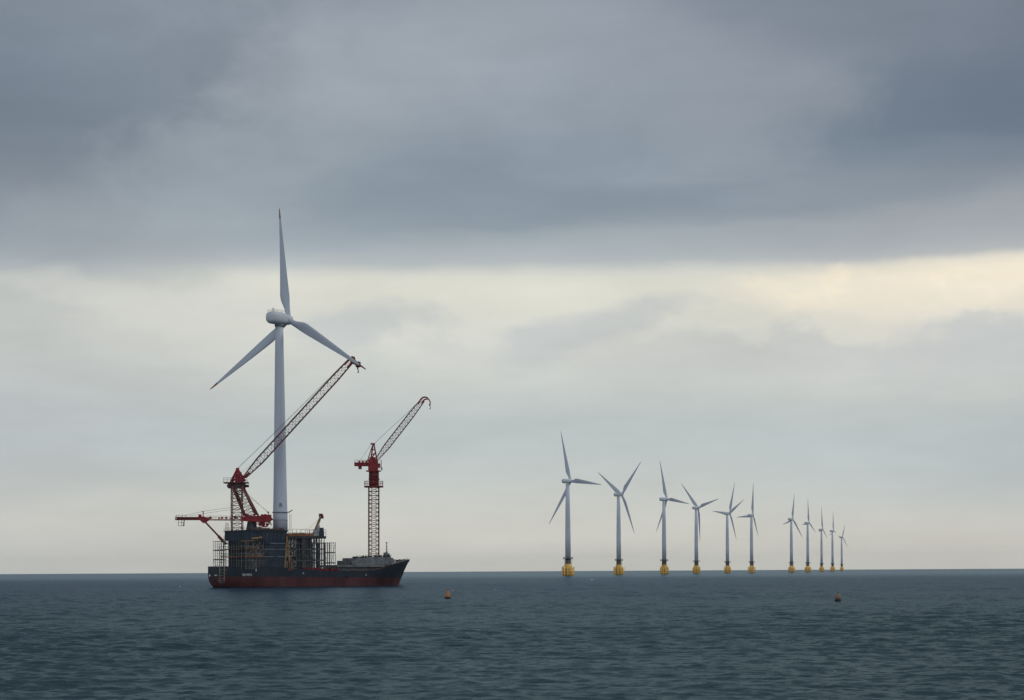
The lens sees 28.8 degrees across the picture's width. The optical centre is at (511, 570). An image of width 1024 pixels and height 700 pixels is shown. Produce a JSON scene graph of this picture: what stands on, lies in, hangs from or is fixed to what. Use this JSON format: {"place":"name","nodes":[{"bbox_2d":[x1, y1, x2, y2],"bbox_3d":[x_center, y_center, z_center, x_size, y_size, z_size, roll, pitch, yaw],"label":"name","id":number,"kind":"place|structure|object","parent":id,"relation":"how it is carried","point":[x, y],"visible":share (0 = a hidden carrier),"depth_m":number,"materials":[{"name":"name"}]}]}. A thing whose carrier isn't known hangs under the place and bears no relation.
{"place":"outdoors","nodes":[
{"label":"outdoors","id":0,"kind":"place"},
{"bbox_2d":[0,569,1023,699],"bbox_3d":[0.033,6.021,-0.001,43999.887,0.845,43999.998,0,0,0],"label":"sea","id":1,"kind":"structure","parent":0,"point":[915,634],"depth_m":179.59,"materials":[{"name":"liquid"}]},
{"bbox_2d":[208,527,409,587],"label":"construction ship","id":2,"kind":"object","parent":1,"relation":"on","point":[256,557],"visible":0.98,"depth_m":775.62,"materials":[{"name":"blue paint"}]},
{"bbox_2d":[213,540,225,565],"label":"scaffolding","id":3,"kind":"object","parent":2,"relation":"on","point":[221,559],"visible":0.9,"depth_m":776.08,"materials":[{"name":"metal"}]},
{"bbox_2d":[210,208,365,531],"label":"wind turbine","id":4,"kind":"object","parent":2,"relation":"on","point":[280,320],"visible":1,"depth_m":790.41,"materials":[{"name":"white paint"}]},
{"bbox_2d":[223,356,360,529],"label":"lattice crane","id":5,"kind":"object","parent":2,"relation":"on","point":[238,478],"visible":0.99,"depth_m":781.66,"materials":[{"name":"metal"}]},
{"bbox_2d":[175,507,240,544],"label":"outreach boom","id":6,"kind":"object","parent":5,"relation":"attached to","point":[202,519],"visible":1,"depth_m":782.20,"materials":[{"name":"red paint"}]},
{"bbox_2d":[287,529,325,569],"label":"scaffolding","id":7,"kind":"object","parent":2,"relation":"on","point":[300,548],"visible":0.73,"depth_m":785.44,"materials":[{"name":"metal"}]},
{"bbox_2d":[300,514,323,535],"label":"deck crane","id":8,"kind":"object","parent":7,"relation":"on","point":[320,532],"visible":1,"depth_m":788.56,"materials":[{"name":"grey paint"}]},
{"bbox_2d":[312,542,335,568],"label":"scaffolding","id":9,"kind":"object","parent":2,"relation":"on","point":[329,562],"visible":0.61,"depth_m":792.34,"materials":[{"name":"metal"}]},
{"bbox_2d":[354,396,430,556],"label":"tower crane","id":10,"kind":"object","parent":2,"relation":"on","point":[372,464],"visible":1,"depth_m":807.02,"materials":[{"name":"metal"}]},
{"bbox_2d":[444,588,450,598],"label":"buoy","id":11,"kind":"object","parent":1,"relation":"on","point":[447,596],"visible":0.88,"depth_m":437.59,"materials":[{"name":"orange plastic"}]},
{"bbox_2d":[549,434,600,575],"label":"wind turbine","id":12,"kind":"object","parent":1,"relation":"in","point":[568,569],"visible":0.97,"depth_m":2221.63,"materials":[{"name":"metal"}]},
{"bbox_2d":[598,462,640,574],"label":"wind turbine","id":13,"kind":"object","parent":1,"relation":"in","point":[618,568],"visible":0.97,"depth_m":2625.16,"materials":[{"name":"white paint"}]},
{"bbox_2d":[656,463,688,573],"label":"wind turbine","id":14,"kind":"object","parent":1,"relation":"in","point":[664,566],"visible":0.95,"depth_m":2805.70,"materials":[{"name":"white paint"}]},
{"bbox_2d":[681,483,717,573],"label":"wind turbine","id":15,"kind":"object","parent":1,"relation":"in","point":[696,569],"visible":0.98,"depth_m":3205.73,"materials":[{"name":"white paint"}]},
{"bbox_2d":[714,483,741,572],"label":"wind turbine","id":16,"kind":"object","parent":1,"relation":"in","point":[727,568],"visible":0.99,"depth_m":3537.12,"materials":[{"name":"white paint"}]},
{"bbox_2d":[740,493,757,572],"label":"wind turbine","id":17,"kind":"object","parent":1,"relation":"in","point":[751,568],"visible":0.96,"depth_m":3654.76,"materials":[{"name":"white paint"}]},
{"bbox_2d":[784,500,802,571],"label":"wind turbine","id":18,"kind":"object","parent":1,"relation":"in","point":[791,568],"visible":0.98,"depth_m":3964.77,"materials":[{"name":"white paint"}]},
{"bbox_2d":[802,507,814,571],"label":"wind turbine","id":19,"kind":"object","parent":1,"relation":"in","point":[807,568],"visible":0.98,"depth_m":4296.64,"materials":[{"name":"white paint"}]},
{"bbox_2d":[818,507,826,571],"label":"wind turbine","id":20,"kind":"object","parent":1,"relation":"in","point":[821,567],"visible":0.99,"depth_m":5027.65,"materials":[{"name":"white paint"}]},
{"bbox_2d":[829,519,835,570],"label":"wind turbine","id":21,"kind":"object","parent":1,"relation":"in","point":[832,567],"visible":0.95,"depth_m":5212.53,"materials":[{"name":"white paint"}]},
{"bbox_2d":[835,592,840,600],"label":"buoy","id":22,"kind":"object","parent":1,"relation":"on","point":[837,597],"visible":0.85,"depth_m":371.63,"materials":[{"name":"plastic"}]},
{"bbox_2d":[839,526,845,570],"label":"wind turbine","id":23,"kind":"object","parent":1,"relation":"in","point":[842,564],"visible":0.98,"depth_m":6255.68,"materials":[{"name":"white paint"}]},
{"bbox_2d":[0,0,1023,573],"label":"sky","id":24,"kind":"structure","parent":0,"point":[771,249],"materials":[{"name":"grey"}]}
]}

